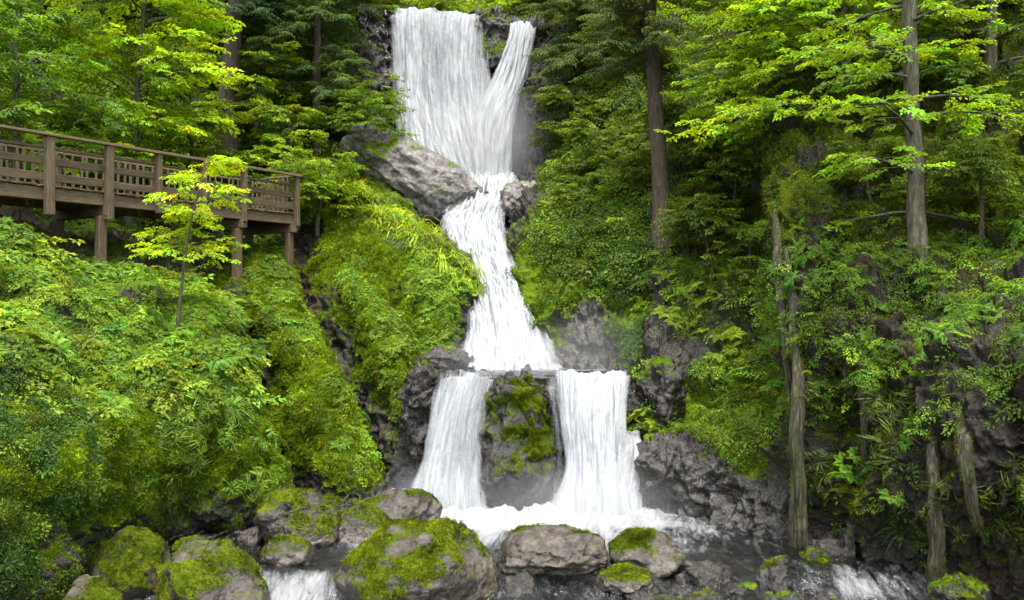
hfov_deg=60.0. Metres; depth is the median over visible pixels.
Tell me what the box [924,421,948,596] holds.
dead trunk
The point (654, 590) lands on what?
stone
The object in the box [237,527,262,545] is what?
boulder
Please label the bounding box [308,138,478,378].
hillside
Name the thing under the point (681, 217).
shrub
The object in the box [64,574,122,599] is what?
boulder
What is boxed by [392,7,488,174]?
waterfall
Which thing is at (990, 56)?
beech tree
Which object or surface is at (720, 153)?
conifer tree
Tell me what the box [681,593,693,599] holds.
stone
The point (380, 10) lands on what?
conifer tree
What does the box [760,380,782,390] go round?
fern
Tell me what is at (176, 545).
boulder
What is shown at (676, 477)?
hillside
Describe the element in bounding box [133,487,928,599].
water
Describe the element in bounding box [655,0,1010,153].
beech tree
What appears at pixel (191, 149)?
shrub
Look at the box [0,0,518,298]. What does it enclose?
undergrowth
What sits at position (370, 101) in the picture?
young tree
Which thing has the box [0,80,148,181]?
shrub
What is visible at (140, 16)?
conifer tree
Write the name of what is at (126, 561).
boulder
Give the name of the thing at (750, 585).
stone
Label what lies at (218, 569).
boulder
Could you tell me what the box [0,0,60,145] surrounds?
beech tree
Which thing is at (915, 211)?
beech tree
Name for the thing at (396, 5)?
shrub
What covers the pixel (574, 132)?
shrub
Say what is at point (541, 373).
water
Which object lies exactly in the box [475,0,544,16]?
shrub
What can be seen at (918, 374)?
fern
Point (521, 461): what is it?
rock
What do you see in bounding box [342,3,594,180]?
cliff
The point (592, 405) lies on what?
waterfall
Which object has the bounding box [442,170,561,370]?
waterfall
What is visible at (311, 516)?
boulder
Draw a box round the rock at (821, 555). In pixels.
[799,545,831,563]
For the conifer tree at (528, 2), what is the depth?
35.45 m
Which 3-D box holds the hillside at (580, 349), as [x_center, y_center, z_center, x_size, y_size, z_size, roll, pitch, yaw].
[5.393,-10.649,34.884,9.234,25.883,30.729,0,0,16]
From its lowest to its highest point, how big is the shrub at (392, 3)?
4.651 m
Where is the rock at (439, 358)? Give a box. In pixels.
[413,345,474,378]
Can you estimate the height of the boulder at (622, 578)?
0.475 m
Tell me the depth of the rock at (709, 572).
12.71 m
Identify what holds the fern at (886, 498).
attached to the cliff at (991, 445)
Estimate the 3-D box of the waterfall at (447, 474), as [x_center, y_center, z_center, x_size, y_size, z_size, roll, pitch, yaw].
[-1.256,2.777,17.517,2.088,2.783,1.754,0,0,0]
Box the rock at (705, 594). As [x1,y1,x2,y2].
[689,587,724,599]
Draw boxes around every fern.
[724,365,753,378]
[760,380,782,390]
[826,471,852,477]
[878,488,906,505]
[907,371,934,380]
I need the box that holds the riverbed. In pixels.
[429,215,509,339]
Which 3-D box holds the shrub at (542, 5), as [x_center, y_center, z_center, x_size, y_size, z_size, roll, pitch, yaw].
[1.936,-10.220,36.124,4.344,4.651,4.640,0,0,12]
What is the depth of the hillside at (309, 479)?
18.12 m
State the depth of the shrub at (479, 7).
35.73 m
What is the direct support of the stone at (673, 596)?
in the water at (741, 552)
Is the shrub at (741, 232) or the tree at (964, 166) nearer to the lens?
the tree at (964, 166)
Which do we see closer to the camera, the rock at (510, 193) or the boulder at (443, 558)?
the boulder at (443, 558)
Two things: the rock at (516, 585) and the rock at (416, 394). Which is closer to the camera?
the rock at (516, 585)
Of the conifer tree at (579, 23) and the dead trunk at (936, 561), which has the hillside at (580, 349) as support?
the conifer tree at (579, 23)
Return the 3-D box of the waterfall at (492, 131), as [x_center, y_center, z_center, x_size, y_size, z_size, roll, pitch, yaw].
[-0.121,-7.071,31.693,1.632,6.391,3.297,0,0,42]
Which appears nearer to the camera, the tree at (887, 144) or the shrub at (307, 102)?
the tree at (887, 144)
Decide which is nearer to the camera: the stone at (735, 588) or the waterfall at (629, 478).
the stone at (735, 588)
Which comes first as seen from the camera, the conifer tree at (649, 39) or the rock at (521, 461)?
the rock at (521, 461)
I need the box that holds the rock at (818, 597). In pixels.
[808,594,842,599]
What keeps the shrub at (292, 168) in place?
on the hillside at (309, 479)
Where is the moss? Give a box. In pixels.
[0,0,1023,597]
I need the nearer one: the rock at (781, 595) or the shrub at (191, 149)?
the rock at (781, 595)
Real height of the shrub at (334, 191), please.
3.578 m
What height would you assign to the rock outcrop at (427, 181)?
3.764 m
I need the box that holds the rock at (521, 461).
[474,369,565,510]
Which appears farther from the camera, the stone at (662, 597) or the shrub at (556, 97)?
the shrub at (556, 97)
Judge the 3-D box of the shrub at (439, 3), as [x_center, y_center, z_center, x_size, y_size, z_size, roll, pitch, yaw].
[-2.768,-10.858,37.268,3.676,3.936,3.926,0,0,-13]
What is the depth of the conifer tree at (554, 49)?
30.24 m
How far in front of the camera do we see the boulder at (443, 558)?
12.01 m
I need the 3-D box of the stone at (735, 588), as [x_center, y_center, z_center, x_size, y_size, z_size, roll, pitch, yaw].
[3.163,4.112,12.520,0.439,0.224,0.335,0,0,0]
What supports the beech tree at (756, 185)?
on the hillside at (676, 477)
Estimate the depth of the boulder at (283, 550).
13.47 m
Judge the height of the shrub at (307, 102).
3.578 m
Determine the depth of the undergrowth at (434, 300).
21.68 m
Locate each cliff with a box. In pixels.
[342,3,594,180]
[387,374,643,489]
[760,0,1023,599]
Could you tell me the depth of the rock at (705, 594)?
11.76 m
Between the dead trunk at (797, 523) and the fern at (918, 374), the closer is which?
the fern at (918, 374)
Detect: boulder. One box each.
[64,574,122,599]
[86,525,171,599]
[152,536,270,599]
[172,534,205,551]
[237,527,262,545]
[254,487,340,546]
[260,533,313,565]
[332,516,498,599]
[337,501,390,543]
[356,488,442,520]
[495,523,610,574]
[596,562,652,594]
[607,525,686,577]
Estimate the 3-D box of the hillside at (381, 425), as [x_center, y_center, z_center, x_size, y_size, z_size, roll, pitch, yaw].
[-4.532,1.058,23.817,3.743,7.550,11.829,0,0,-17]
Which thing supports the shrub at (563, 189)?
on the hillside at (580, 349)
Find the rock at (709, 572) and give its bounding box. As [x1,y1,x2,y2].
[675,559,732,585]
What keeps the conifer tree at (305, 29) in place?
on the hillside at (216, 233)
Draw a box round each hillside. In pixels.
[0,0,382,244]
[0,205,287,599]
[207,243,382,504]
[272,216,416,490]
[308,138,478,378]
[506,0,659,375]
[630,0,855,555]
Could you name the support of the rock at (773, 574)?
on the ground
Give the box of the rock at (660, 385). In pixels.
[635,356,687,431]
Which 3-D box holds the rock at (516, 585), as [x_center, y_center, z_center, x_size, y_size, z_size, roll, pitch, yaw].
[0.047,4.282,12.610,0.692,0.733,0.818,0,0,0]
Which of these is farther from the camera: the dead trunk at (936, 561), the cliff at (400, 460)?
the cliff at (400, 460)
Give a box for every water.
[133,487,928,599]
[439,367,637,378]
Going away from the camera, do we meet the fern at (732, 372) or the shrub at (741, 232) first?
the fern at (732, 372)
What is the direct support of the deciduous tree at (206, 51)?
on the hillside at (216, 233)
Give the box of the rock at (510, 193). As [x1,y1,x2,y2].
[500,179,540,220]
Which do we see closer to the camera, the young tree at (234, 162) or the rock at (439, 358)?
the young tree at (234, 162)
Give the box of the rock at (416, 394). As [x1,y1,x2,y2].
[396,357,440,464]
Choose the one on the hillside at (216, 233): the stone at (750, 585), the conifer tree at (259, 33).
the conifer tree at (259, 33)
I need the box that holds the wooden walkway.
[0,125,301,279]
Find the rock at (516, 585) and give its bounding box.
[500,572,535,596]
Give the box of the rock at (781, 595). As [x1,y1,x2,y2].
[761,590,806,599]
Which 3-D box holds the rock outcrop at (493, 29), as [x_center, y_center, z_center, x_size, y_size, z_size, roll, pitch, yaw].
[-0.737,-9.475,32.934,2.225,2.934,1.680,0,0,0]
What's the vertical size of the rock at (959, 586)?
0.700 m
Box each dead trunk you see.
[771,203,791,399]
[781,245,808,548]
[857,327,870,476]
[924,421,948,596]
[952,404,983,535]
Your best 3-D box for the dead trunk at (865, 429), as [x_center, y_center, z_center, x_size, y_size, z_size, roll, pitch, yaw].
[5.589,1.358,14.191,0.256,2.871,1.213,0,0,14]
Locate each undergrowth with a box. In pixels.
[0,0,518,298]
[0,208,294,599]
[229,169,477,489]
[504,0,1023,599]
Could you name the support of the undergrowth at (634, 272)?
on the hillside at (580, 349)
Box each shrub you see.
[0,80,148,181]
[128,104,268,183]
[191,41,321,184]
[229,96,343,192]
[254,152,340,221]
[267,151,375,236]
[286,74,373,140]
[372,0,450,13]
[379,0,419,12]
[419,0,475,12]
[462,3,506,12]
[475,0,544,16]
[519,0,576,23]
[527,84,612,148]
[546,170,618,208]
[548,118,641,176]
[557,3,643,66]
[584,150,650,209]
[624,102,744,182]
[651,193,752,270]
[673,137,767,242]
[700,221,772,280]
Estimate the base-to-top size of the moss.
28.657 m
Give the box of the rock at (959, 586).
[927,571,989,599]
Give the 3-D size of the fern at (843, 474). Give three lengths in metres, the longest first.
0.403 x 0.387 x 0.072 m
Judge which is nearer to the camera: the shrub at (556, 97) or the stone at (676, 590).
the stone at (676, 590)
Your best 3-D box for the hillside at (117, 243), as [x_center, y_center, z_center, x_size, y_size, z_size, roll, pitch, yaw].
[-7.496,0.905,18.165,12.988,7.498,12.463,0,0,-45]
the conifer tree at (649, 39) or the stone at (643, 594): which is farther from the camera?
the conifer tree at (649, 39)
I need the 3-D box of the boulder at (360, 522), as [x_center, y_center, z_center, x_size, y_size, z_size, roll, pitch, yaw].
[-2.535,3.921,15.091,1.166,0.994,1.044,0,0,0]
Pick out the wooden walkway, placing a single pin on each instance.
(50, 194)
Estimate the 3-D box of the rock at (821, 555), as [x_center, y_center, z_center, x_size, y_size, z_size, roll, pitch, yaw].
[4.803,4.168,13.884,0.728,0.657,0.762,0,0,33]
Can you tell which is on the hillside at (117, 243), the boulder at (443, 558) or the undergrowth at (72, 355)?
the undergrowth at (72, 355)
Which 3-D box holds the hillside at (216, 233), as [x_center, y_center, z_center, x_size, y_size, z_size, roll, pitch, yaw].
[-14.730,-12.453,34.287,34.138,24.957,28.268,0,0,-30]
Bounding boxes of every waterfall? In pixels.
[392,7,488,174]
[412,372,488,511]
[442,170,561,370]
[472,20,534,175]
[552,369,632,515]
[617,430,642,510]
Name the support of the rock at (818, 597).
in the water at (741, 552)
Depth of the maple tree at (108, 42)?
24.44 m
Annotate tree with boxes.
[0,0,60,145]
[0,0,183,187]
[1,0,254,227]
[63,1,168,56]
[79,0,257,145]
[125,155,251,332]
[190,0,297,195]
[194,0,345,144]
[230,0,404,225]
[321,0,393,74]
[325,69,420,137]
[509,0,563,26]
[516,0,661,135]
[567,0,710,260]
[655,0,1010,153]
[656,0,872,198]
[776,0,1023,300]
[809,136,931,203]
[854,0,1023,100]
[920,136,1023,244]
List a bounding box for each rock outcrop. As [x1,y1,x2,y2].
[340,123,488,223]
[471,5,510,79]
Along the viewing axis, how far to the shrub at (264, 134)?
28.24 m
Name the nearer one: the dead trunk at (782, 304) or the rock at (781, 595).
the rock at (781, 595)
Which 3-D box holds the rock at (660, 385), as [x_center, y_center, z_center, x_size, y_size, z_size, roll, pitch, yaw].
[3.129,2.049,18.214,1.094,1.852,1.424,0,0,-32]
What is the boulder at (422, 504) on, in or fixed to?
on the ground
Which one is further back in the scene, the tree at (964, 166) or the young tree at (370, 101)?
the young tree at (370, 101)
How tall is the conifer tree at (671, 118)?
3.457 m
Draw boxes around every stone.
[624,589,651,599]
[647,588,658,592]
[649,594,675,599]
[668,584,687,595]
[668,594,679,599]
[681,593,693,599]
[726,583,747,594]
[740,581,758,590]
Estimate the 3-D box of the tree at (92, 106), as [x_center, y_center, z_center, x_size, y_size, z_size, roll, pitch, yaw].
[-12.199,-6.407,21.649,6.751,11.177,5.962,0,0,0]
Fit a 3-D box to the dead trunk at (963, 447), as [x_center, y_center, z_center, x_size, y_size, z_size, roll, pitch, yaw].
[6.178,2.283,12.136,0.402,1.820,0.625,0,0,0]
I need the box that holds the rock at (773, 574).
[754,555,795,593]
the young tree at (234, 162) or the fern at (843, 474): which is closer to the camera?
the fern at (843, 474)
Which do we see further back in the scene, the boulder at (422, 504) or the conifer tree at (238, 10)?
the conifer tree at (238, 10)
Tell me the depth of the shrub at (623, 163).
24.14 m
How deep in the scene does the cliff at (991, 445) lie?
14.30 m
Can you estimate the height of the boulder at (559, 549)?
0.863 m
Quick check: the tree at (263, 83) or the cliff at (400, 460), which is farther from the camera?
the tree at (263, 83)
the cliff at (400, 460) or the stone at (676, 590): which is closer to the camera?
the stone at (676, 590)
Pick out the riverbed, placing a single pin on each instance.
(506, 224)
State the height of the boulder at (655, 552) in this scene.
0.843 m

